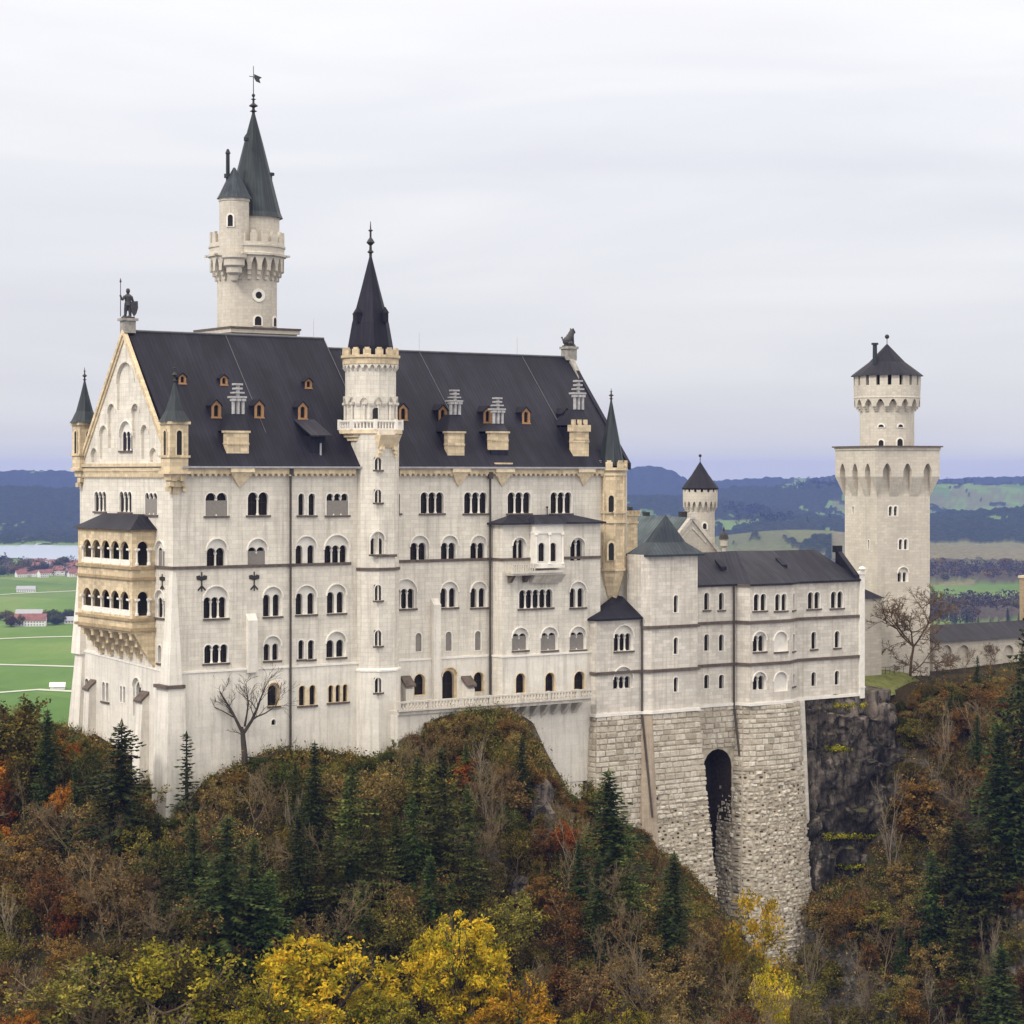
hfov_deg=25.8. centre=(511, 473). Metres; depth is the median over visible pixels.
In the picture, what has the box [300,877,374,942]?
leafless tree
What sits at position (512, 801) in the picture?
beech tree
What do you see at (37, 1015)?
beech tree
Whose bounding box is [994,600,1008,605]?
field tree
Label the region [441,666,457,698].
doorway
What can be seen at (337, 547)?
window
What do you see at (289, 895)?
beech tree
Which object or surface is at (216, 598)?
window
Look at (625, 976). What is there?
leafless tree
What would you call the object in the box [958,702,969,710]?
scrub bush
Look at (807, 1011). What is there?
leafless tree
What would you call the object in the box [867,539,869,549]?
window
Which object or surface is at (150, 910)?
leafless tree
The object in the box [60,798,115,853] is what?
beech tree
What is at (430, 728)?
scrub bush
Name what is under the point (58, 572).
village house
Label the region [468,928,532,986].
beech tree
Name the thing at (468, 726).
scrub bush
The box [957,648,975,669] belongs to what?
leafless tree
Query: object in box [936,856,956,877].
beech tree
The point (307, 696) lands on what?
window
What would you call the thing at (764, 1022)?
leafless tree
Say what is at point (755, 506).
wood
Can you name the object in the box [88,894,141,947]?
leafless tree
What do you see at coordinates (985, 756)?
beech tree
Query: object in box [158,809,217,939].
spruce tree
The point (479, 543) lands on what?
window
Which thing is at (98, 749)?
scrub bush
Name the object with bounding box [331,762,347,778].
thicket bush
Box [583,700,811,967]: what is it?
stone foundation
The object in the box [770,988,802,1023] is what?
leafless tree
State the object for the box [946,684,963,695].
scrub bush
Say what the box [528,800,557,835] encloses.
rock outcrop
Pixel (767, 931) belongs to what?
birch tree
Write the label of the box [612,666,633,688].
window
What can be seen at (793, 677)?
window
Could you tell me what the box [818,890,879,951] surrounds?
beech tree
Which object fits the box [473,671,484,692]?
window
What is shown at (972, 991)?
beech tree
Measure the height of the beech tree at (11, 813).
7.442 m
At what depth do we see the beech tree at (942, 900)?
349.94 m
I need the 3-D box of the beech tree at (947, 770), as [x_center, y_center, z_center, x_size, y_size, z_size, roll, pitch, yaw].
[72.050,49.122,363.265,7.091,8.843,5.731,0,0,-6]
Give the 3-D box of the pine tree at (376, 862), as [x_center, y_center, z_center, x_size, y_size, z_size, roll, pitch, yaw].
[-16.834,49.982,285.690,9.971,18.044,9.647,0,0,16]
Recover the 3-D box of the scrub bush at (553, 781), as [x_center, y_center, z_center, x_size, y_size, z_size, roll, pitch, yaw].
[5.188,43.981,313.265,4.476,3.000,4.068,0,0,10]
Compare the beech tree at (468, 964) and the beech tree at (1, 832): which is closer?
the beech tree at (468, 964)
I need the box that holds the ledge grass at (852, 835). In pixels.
[822,701,877,869]
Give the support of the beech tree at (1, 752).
on the hill
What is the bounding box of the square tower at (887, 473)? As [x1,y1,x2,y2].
[832,334,942,675]
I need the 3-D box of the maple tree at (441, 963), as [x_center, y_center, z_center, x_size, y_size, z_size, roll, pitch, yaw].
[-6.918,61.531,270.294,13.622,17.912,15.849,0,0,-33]
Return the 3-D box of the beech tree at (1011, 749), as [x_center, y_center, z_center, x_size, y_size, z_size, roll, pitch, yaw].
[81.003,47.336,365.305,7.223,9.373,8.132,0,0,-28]
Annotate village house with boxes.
[14,570,27,576]
[27,569,37,576]
[37,569,48,577]
[54,567,67,575]
[67,569,77,576]
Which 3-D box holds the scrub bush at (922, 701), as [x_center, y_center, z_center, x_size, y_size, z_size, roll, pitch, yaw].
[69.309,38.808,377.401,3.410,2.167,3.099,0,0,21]
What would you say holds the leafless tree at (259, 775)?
on the hill
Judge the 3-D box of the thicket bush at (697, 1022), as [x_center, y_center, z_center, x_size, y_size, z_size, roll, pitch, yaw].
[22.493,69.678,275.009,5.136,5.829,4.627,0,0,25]
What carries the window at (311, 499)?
in the palace
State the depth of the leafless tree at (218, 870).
285.56 m
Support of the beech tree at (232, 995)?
on the hill
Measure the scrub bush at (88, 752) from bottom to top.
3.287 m
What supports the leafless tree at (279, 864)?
on the hill
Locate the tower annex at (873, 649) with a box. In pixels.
[865,589,883,675]
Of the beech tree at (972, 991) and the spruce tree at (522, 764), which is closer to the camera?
the spruce tree at (522, 764)
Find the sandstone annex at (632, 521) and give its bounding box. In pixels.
[627,510,640,552]
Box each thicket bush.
[0,824,12,855]
[0,897,18,929]
[3,758,46,789]
[18,855,48,892]
[41,721,60,731]
[52,731,66,740]
[61,740,85,762]
[162,952,202,998]
[225,771,249,787]
[300,763,311,781]
[304,803,342,836]
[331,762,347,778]
[406,732,432,754]
[475,858,508,892]
[492,899,527,934]
[502,895,518,908]
[519,947,553,975]
[520,938,550,962]
[526,812,555,831]
[533,963,582,1002]
[554,788,573,806]
[556,999,586,1023]
[559,912,581,932]
[569,802,590,823]
[571,958,600,985]
[585,814,604,830]
[598,952,638,995]
[599,897,616,919]
[616,908,654,947]
[625,851,655,882]
[631,927,678,970]
[638,848,663,875]
[645,843,655,852]
[651,885,668,907]
[661,858,684,874]
[680,1017,704,1023]
[695,895,707,906]
[710,927,726,947]
[717,983,753,1020]
[770,967,796,986]
[800,900,836,932]
[803,958,845,996]
[846,890,860,903]
[881,801,904,823]
[889,760,928,788]
[892,974,916,996]
[894,816,919,850]
[937,705,971,735]
[938,688,950,699]
[961,711,987,736]
[982,683,997,692]
[983,688,1005,716]
[983,713,1000,739]
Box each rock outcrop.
[510,875,532,902]
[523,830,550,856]
[525,773,554,805]
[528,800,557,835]
[628,977,653,1005]
[859,853,868,864]
[1005,890,1023,922]
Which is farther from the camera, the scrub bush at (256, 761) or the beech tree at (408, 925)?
the scrub bush at (256, 761)
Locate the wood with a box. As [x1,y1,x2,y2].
[720,476,974,524]
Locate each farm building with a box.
[14,613,47,626]
[15,609,43,613]
[16,586,35,591]
[49,682,65,689]
[64,616,73,623]
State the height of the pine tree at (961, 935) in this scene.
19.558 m
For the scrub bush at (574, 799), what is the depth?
315.11 m
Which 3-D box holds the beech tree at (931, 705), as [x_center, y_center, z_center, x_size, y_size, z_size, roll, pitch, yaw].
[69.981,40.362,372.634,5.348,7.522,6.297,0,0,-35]
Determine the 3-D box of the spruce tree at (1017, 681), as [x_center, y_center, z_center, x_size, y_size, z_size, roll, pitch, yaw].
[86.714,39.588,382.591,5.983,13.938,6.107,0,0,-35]
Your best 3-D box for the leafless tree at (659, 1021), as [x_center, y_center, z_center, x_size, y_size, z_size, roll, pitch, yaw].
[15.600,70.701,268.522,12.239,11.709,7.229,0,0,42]
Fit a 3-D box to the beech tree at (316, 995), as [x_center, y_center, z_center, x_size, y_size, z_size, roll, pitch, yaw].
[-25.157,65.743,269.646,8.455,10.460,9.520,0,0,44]
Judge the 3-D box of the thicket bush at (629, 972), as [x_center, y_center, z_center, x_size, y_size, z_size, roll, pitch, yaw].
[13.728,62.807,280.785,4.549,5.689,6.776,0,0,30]
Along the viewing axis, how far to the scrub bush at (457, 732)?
316.03 m
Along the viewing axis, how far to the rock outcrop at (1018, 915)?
348.56 m
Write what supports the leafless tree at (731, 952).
on the hill
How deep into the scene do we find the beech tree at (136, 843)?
290.73 m
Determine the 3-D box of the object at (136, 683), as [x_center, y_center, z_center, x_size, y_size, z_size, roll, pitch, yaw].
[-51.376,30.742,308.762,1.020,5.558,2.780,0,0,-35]
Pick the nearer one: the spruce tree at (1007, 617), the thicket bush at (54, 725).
the thicket bush at (54, 725)
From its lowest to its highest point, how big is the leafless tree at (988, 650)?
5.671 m
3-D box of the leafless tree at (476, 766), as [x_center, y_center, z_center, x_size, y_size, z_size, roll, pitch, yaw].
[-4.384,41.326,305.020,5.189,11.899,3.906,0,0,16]
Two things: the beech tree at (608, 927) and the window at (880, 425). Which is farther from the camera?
the window at (880, 425)
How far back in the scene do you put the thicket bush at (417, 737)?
313.94 m
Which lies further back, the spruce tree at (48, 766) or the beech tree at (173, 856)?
the spruce tree at (48, 766)
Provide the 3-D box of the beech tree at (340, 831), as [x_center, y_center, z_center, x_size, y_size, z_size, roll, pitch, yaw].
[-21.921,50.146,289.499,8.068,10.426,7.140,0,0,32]
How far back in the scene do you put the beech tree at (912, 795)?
360.13 m
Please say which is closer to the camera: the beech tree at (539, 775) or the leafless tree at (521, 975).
the leafless tree at (521, 975)
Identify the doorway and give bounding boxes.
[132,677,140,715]
[373,408,377,418]
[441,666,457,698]
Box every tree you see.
[0,555,7,564]
[0,565,6,574]
[0,610,11,617]
[0,693,51,775]
[0,715,84,793]
[0,740,18,768]
[0,753,15,796]
[0,783,18,825]
[0,803,10,819]
[0,823,55,888]
[0,828,12,864]
[0,840,30,892]
[0,881,43,948]
[0,885,25,968]
[0,930,34,976]
[0,952,154,1023]
[0,958,18,999]
[0,960,48,1013]
[0,998,21,1023]
[0,1010,19,1023]
[1,878,25,920]
[3,616,16,626]
[6,845,68,914]
[9,564,28,573]
[10,749,44,803]
[12,765,35,825]
[13,1008,44,1023]
[18,558,34,563]
[18,561,31,566]
[21,863,79,943]
[24,708,68,813]
[24,762,81,812]
[24,800,66,852]
[27,564,41,571]
[32,801,105,874]
[33,978,71,1023]
[37,730,65,768]
[38,931,96,984]
[38,974,87,1023]
[39,563,50,568]
[40,780,79,828]
[45,890,83,939]
[47,611,60,616]
[48,560,65,567]
[49,614,65,623]
[49,718,174,874]
[53,838,122,902]
[53,854,140,934]
[54,557,70,562]
[57,764,88,850]
[58,878,107,939]
[60,611,72,615]
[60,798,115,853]
[62,746,86,783]
[62,996,164,1023]
[66,753,107,797]
[80,864,156,943]
[80,955,108,1019]
[83,783,171,839]
[83,804,100,831]
[83,982,134,1023]
[87,849,124,913]
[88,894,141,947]
[88,929,136,989]
[93,936,245,1023]
[96,946,187,1023]
[97,815,132,855]
[98,849,157,899]
[101,759,117,783]
[108,823,161,876]
[109,882,178,941]
[116,937,173,987]
[121,851,164,902]
[124,768,152,795]
[130,839,204,915]
[131,855,160,923]
[134,892,159,946]
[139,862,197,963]
[142,897,197,969]
[146,1002,192,1023]
[147,812,175,840]
[149,939,204,1016]
[153,827,187,884]
[155,1003,178,1023]
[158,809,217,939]
[158,945,238,1020]
[162,811,284,1002]
[164,808,233,878]
[165,730,202,828]
[166,801,241,855]
[168,808,192,828]
[168,889,245,951]
[170,921,192,960]
[172,904,233,966]
[173,1010,195,1023]
[175,968,257,1023]
[181,852,256,901]
[197,778,241,822]
[198,854,224,899]
[202,782,221,807]
[207,819,267,876]
[211,663,300,771]
[217,941,254,994]
[220,974,305,1023]
[227,867,310,1013]
[230,858,244,934]
[231,834,288,952]
[231,867,296,918]
[233,773,293,836]
[234,913,248,972]
[236,927,265,972]
[238,929,413,1023]
[239,867,307,928]
[242,763,270,793]
[247,770,282,827]
[247,958,267,1000]
[255,841,288,878]
[256,759,303,798]
[263,761,279,775]
[263,823,315,870]
[266,913,327,964]
[270,820,367,891]
[273,762,304,836]
[276,921,290,980]
[278,809,323,929]
[281,940,344,996]
[282,740,335,863]
[283,788,304,847]
[285,1006,355,1023]
[289,800,326,856]
[289,829,359,945]
[291,975,349,1006]
[292,762,346,801]
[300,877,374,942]
[302,816,319,891]
[305,915,398,983]
[306,763,407,923]
[307,855,363,912]
[310,942,355,988]
[312,820,374,872]
[316,767,406,839]
[316,928,362,1016]
[330,990,350,1023]
[332,778,366,862]
[338,796,409,921]
[338,854,361,929]
[341,921,379,979]
[342,879,404,988]
[342,984,447,1023]
[346,857,399,923]
[348,859,382,893]
[357,759,408,815]
[359,893,440,979]
[368,875,440,956]
[375,887,426,919]
[380,815,410,894]
[384,745,504,916]
[384,984,440,1023]
[385,811,435,864]
[386,922,428,970]
[388,908,434,943]
[389,791,441,912]
[392,739,419,772]
[393,743,423,786]
[395,731,435,777]
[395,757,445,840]
[399,909,515,1023]
[402,761,465,823]
[403,840,426,888]
[405,855,445,956]
[405,948,427,997]
[409,766,455,855]
[411,871,446,914]
[415,863,467,910]
[415,971,465,1020]
[416,879,476,927]
[416,916,439,955]
[418,921,504,991]
[420,745,448,797]
[429,723,470,772]
[437,873,469,965]
[443,914,473,931]
[445,894,475,928]
[447,753,479,803]
[447,784,491,861]
[448,821,496,866]
[449,742,481,801]
[449,812,512,884]
[450,985,475,1023]
[453,767,502,824]
[453,834,501,932]
[462,760,518,833]
[464,725,490,767]
[464,733,499,812]
[464,969,561,1023]
[466,943,513,1022]
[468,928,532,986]
[469,907,493,941]
[471,720,496,744]
[471,892,503,925]
[479,886,553,969]
[480,786,496,849]
[487,740,525,782]
[489,961,541,1000]
[490,756,519,797]
[490,771,536,822]
[490,793,512,859]
[492,804,528,853]
[492,823,542,875]
[503,964,545,1009]
[504,728,521,755]
[509,752,548,800]
[511,739,540,811]
[514,1010,524,1023]
[525,867,560,920]
[526,820,557,862]
[526,853,552,891]
[532,956,552,1007]
[540,891,591,964]
[546,813,589,891]
[548,800,570,845]
[550,819,581,864]
[553,963,637,1023]
[557,804,583,830]
[559,989,652,1023]
[566,768,662,918]
[566,841,588,907]
[573,986,594,1012]
[575,779,615,816]
[577,926,628,995]
[578,853,614,961]
[580,819,599,842]
[581,853,612,899]
[586,858,635,940]
[587,992,616,1021]
[588,833,635,860]
[589,908,636,957]
[590,826,621,874]
[603,960,679,1017]
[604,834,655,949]
[608,897,647,973]
[614,885,680,933]
[620,858,648,900]
[624,963,705,1020]
[628,940,648,1002]
[636,1004,664,1023]
[639,1015,673,1023]
[644,851,709,983]
[646,999,692,1023]
[655,858,667,886]
[657,944,707,991]
[675,896,717,931]
[676,930,692,964]
[677,931,722,996]
[677,1011,720,1023]
[682,913,716,962]
[686,917,727,960]
[687,936,718,969]
[695,977,798,1023]
[708,1001,763,1023]
[711,886,796,1004]
[713,956,760,991]
[713,960,747,1022]
[715,950,779,1016]
[716,938,755,965]
[738,1003,781,1023]
[741,979,824,1020]
[742,997,797,1023]
[743,961,801,1023]
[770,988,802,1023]
[776,998,831,1023]
[779,956,804,984]
[781,972,830,1019]
[787,990,826,1023]
[794,938,822,974]
[795,988,821,1023]
[797,917,829,997]
[803,966,823,998]
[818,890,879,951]
[822,1003,871,1023]
[827,1012,849,1023]
[844,935,878,1023]
[845,889,905,943]
[846,884,887,930]
[853,915,912,981]
[853,978,879,1021]
[856,881,869,900]
[856,937,882,972]
[862,986,920,1023]
[865,584,969,678]
[868,894,903,944]
[871,766,915,894]
[881,854,919,901]
[885,902,929,959]
[889,764,952,838]
[889,978,929,1023]
[891,832,927,877]
[891,925,910,977]
[895,711,928,750]
[896,896,925,936]
[902,847,960,981]
[902,937,936,985]
[903,869,950,905]
[905,817,1006,961]
[906,696,920,708]
[909,809,971,862]
[911,726,948,768]
[913,782,938,848]
[914,694,947,718]
[915,898,992,1013]
[916,966,941,1023]
[919,889,970,934]
[920,940,969,989]
[921,909,943,983]
[922,701,949,744]
[925,750,955,823]
[926,733,950,787]
[927,650,946,675]
[928,726,961,763]
[932,700,961,789]
[932,749,977,793]
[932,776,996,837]
[933,557,944,562]
[934,977,970,1019]
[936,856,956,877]
[937,1005,963,1023]
[939,572,948,580]
[939,798,968,829]
[942,651,960,672]
[943,925,985,970]
[946,687,955,715]
[946,965,994,1016]
[948,761,984,808]
[949,817,1022,944]
[950,718,1023,903]
[950,1014,966,1023]
[955,828,1011,882]
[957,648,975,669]
[957,699,991,759]
[957,755,1010,796]
[958,905,992,948]
[963,611,1023,858]
[964,610,968,622]
[964,687,990,710]
[964,714,986,774]
[966,944,1023,1023]
[966,955,993,997]
[967,698,997,743]
[969,683,1013,717]
[971,972,988,1017]
[973,655,982,687]
[974,608,981,614]
[975,957,1003,1009]
[977,917,999,994]
[978,922,1003,998]
[979,643,1000,668]
[981,741,997,777]
[984,912,1022,965]
[987,689,1014,719]
[987,992,1023,1022]
[988,743,1023,781]
[991,737,1020,777]
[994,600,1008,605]
[995,969,1023,1002]
[998,558,1010,566]
[999,718,1021,742]
[999,929,1023,971]
[1002,877,1023,912]
[1004,666,1023,694]
[1004,667,1023,728]
[1005,608,1010,620]
[1007,965,1023,1011]
[1010,599,1019,608]
[1010,883,1023,910]
[1016,635,1023,656]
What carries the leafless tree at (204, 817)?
on the hill
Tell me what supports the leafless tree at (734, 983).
on the hill
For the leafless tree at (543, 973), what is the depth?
275.27 m
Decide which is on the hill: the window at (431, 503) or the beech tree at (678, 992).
the beech tree at (678, 992)
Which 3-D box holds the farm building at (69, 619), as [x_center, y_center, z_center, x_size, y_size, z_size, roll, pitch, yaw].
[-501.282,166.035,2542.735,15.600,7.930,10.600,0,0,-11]
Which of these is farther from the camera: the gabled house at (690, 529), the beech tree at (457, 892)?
the gabled house at (690, 529)
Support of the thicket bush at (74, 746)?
on the hill
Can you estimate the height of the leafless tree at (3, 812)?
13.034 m
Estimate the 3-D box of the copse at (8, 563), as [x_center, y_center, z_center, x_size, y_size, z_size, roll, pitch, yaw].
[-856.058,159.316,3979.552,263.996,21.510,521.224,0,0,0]
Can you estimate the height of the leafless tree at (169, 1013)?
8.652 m
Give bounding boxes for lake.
[0,543,77,560]
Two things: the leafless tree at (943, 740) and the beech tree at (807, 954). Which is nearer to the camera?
the beech tree at (807, 954)
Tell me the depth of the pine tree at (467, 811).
300.41 m
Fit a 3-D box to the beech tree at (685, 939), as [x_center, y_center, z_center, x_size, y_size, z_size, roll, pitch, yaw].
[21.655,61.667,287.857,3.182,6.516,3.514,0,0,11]
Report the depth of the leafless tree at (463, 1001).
268.58 m
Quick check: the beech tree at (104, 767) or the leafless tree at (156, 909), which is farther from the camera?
the beech tree at (104, 767)
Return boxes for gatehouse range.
[930,620,1023,670]
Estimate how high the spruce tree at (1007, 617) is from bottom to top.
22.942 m
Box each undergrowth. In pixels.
[0,660,1023,1023]
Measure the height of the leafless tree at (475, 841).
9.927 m
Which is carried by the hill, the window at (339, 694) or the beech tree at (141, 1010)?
the beech tree at (141, 1010)
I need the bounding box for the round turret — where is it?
[682,454,718,542]
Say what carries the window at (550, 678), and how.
in the palace
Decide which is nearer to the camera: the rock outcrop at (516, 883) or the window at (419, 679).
the rock outcrop at (516, 883)
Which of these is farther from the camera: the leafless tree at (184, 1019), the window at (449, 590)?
the window at (449, 590)
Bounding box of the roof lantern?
[719,527,728,551]
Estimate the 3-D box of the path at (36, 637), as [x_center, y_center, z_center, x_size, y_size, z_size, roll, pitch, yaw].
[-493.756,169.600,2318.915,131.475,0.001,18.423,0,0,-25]
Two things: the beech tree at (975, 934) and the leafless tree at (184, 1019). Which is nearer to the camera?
the leafless tree at (184, 1019)
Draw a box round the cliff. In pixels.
[805,685,901,889]
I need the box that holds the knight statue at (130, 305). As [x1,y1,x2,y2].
[119,278,137,317]
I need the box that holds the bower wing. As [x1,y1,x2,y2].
[587,515,865,817]
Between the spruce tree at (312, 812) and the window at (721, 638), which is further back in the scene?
the window at (721, 638)
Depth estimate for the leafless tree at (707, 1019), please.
273.06 m
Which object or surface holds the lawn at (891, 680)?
on the hill
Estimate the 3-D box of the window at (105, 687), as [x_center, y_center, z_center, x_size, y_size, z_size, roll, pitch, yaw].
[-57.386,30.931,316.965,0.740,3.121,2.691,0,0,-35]
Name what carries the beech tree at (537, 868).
on the hill
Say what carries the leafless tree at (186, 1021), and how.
on the hill
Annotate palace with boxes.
[68,318,630,822]
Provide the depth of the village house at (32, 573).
3688.99 m
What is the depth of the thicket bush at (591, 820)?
327.05 m
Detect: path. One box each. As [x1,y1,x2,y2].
[0,590,75,594]
[0,636,71,638]
[0,664,73,666]
[0,689,70,692]
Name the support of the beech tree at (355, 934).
on the hill
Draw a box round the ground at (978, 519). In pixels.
[0,465,1023,734]
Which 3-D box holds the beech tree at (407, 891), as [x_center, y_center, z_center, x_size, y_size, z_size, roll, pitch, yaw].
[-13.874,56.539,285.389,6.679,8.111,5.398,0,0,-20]
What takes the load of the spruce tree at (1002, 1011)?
on the hill
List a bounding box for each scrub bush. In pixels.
[65,735,77,742]
[68,737,92,747]
[76,748,94,761]
[94,747,101,754]
[96,755,115,766]
[170,801,203,817]
[201,773,227,788]
[215,773,242,790]
[244,755,269,772]
[257,760,286,780]
[261,761,281,779]
[326,757,355,774]
[347,757,364,768]
[354,759,384,780]
[375,751,399,771]
[390,739,406,752]
[399,734,428,754]
[422,729,439,744]
[424,720,444,736]
[436,718,459,734]
[437,720,465,738]
[442,714,462,723]
[452,722,467,737]
[458,714,483,728]
[463,720,478,734]
[493,718,517,740]
[501,719,525,736]
[524,742,532,752]
[545,777,563,792]
[555,800,571,812]
[563,811,580,822]
[569,795,578,803]
[577,799,584,805]
[632,828,654,848]
[650,839,661,852]
[660,855,671,864]
[667,865,693,885]
[687,889,701,898]
[696,893,715,909]
[697,906,715,918]
[706,917,722,929]
[894,700,907,711]
[896,710,915,720]
[896,718,911,728]
[909,689,928,700]
[914,685,932,698]
[916,683,934,694]
[917,697,927,707]
[921,695,945,708]
[934,683,945,691]
[938,684,955,692]
[939,695,959,707]
[946,682,965,696]
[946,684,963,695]
[952,693,963,705]
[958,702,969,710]
[961,680,983,690]
[962,688,986,708]
[989,676,1009,688]
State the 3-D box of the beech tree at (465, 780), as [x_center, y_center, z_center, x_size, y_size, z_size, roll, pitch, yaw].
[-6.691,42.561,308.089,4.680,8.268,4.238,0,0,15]
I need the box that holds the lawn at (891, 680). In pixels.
[865,669,917,694]
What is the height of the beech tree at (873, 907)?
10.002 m
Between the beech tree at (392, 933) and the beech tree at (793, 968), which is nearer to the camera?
the beech tree at (392, 933)
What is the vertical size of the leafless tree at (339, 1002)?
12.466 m
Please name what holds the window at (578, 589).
in the palace
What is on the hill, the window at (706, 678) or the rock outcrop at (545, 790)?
the rock outcrop at (545, 790)
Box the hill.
[0,662,1023,1023]
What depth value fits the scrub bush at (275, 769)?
302.12 m
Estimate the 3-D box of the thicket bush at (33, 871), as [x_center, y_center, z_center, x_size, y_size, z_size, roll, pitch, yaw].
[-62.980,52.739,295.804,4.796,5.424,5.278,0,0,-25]
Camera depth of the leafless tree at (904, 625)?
386.17 m
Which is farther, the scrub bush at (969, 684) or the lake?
the lake
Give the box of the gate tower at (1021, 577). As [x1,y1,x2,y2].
[1018,575,1023,619]
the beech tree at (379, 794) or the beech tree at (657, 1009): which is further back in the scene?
the beech tree at (379, 794)
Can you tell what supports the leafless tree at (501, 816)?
on the hill
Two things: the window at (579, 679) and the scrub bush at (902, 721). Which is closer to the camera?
the window at (579, 679)
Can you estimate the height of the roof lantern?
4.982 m
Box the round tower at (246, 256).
[193,66,300,335]
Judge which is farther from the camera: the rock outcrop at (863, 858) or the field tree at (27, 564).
the field tree at (27, 564)
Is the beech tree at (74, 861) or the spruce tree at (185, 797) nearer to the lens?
the beech tree at (74, 861)
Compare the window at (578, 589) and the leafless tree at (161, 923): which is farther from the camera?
the window at (578, 589)
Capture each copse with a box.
[0,552,75,575]
[930,558,1023,623]
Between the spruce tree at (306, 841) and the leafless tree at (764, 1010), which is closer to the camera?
the leafless tree at (764, 1010)
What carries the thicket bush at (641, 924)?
on the hill
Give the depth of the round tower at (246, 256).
340.82 m
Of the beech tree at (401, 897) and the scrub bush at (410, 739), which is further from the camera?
the scrub bush at (410, 739)
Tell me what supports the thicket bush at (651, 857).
on the hill
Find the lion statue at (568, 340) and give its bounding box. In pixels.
[561,328,575,346]
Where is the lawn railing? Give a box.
[882,666,903,673]
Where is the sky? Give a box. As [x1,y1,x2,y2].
[0,0,1023,480]
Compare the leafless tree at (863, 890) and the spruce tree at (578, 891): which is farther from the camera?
the leafless tree at (863, 890)
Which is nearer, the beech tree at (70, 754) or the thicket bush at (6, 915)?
the thicket bush at (6, 915)
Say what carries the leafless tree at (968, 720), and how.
on the hill
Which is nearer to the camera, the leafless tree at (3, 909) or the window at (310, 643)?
the leafless tree at (3, 909)
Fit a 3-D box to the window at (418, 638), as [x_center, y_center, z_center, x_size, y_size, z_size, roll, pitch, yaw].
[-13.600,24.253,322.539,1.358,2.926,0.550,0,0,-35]
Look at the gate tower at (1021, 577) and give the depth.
441.81 m
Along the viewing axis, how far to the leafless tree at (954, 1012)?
335.35 m
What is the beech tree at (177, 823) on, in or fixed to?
on the hill
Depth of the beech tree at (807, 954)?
350.62 m
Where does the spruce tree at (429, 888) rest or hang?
on the hill
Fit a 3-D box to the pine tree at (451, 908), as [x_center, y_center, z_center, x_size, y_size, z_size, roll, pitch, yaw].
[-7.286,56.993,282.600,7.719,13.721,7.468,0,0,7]
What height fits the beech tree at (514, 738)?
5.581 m
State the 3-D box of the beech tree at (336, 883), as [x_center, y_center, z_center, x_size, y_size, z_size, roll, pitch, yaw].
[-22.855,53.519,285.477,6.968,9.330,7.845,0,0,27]
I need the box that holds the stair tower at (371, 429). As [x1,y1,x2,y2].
[337,221,402,756]
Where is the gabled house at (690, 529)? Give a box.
[627,507,720,551]
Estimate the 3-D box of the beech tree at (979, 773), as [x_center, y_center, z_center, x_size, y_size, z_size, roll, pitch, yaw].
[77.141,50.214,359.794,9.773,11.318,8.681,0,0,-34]
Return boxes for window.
[92,490,106,512]
[100,681,109,703]
[117,490,132,513]
[118,420,134,452]
[119,685,125,703]
[144,492,157,516]
[153,589,164,619]
[154,540,164,565]
[156,644,161,664]
[202,585,229,620]
[202,643,230,665]
[204,492,229,517]
[206,538,228,565]
[226,213,234,226]
[246,491,270,516]
[246,538,268,564]
[252,288,264,301]
[253,315,262,325]
[262,586,283,618]
[263,635,282,662]
[266,682,280,707]
[270,718,276,725]
[272,316,276,326]
[295,535,317,566]
[295,584,317,616]
[296,492,306,516]
[296,639,306,660]
[297,684,317,707]
[307,492,317,516]
[307,639,316,660]
[323,534,350,562]
[325,492,350,516]
[325,631,347,659]
[326,583,347,614]
[327,683,349,704]
[369,531,385,555]
[373,457,383,471]
[373,489,383,503]
[373,584,383,601]
[373,629,383,647]
[373,676,383,694]
[399,492,402,514]
[399,578,417,610]
[409,535,429,559]
[413,673,425,695]
[414,632,422,652]
[419,491,445,514]
[439,581,459,609]
[440,535,459,558]
[445,631,452,651]
[462,491,488,514]
[470,535,488,557]
[470,581,488,609]
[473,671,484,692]
[474,630,481,650]
[506,491,532,514]
[511,627,529,652]
[512,537,527,560]
[515,672,526,693]
[517,588,554,610]
[537,542,545,561]
[540,626,558,652]
[544,672,555,691]
[549,491,573,514]
[551,542,556,561]
[569,581,587,609]
[569,626,587,651]
[570,537,585,560]
[573,670,585,692]
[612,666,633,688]
[613,624,634,652]
[673,594,678,612]
[673,636,678,654]
[673,676,678,692]
[701,522,707,529]
[703,592,710,611]
[703,633,709,651]
[703,674,709,689]
[717,592,725,611]
[718,633,724,651]
[718,674,724,689]
[752,593,767,612]
[752,631,767,653]
[752,671,767,689]
[774,593,788,612]
[792,593,796,611]
[792,633,796,652]
[792,673,796,687]
[806,591,821,610]
[810,631,818,650]
[810,671,816,686]
[829,590,844,609]
[833,630,841,649]
[834,670,839,685]
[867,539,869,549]
[877,423,884,427]
[877,439,884,445]
[888,505,898,516]
[896,437,903,445]
[897,566,909,581]
[898,538,908,549]

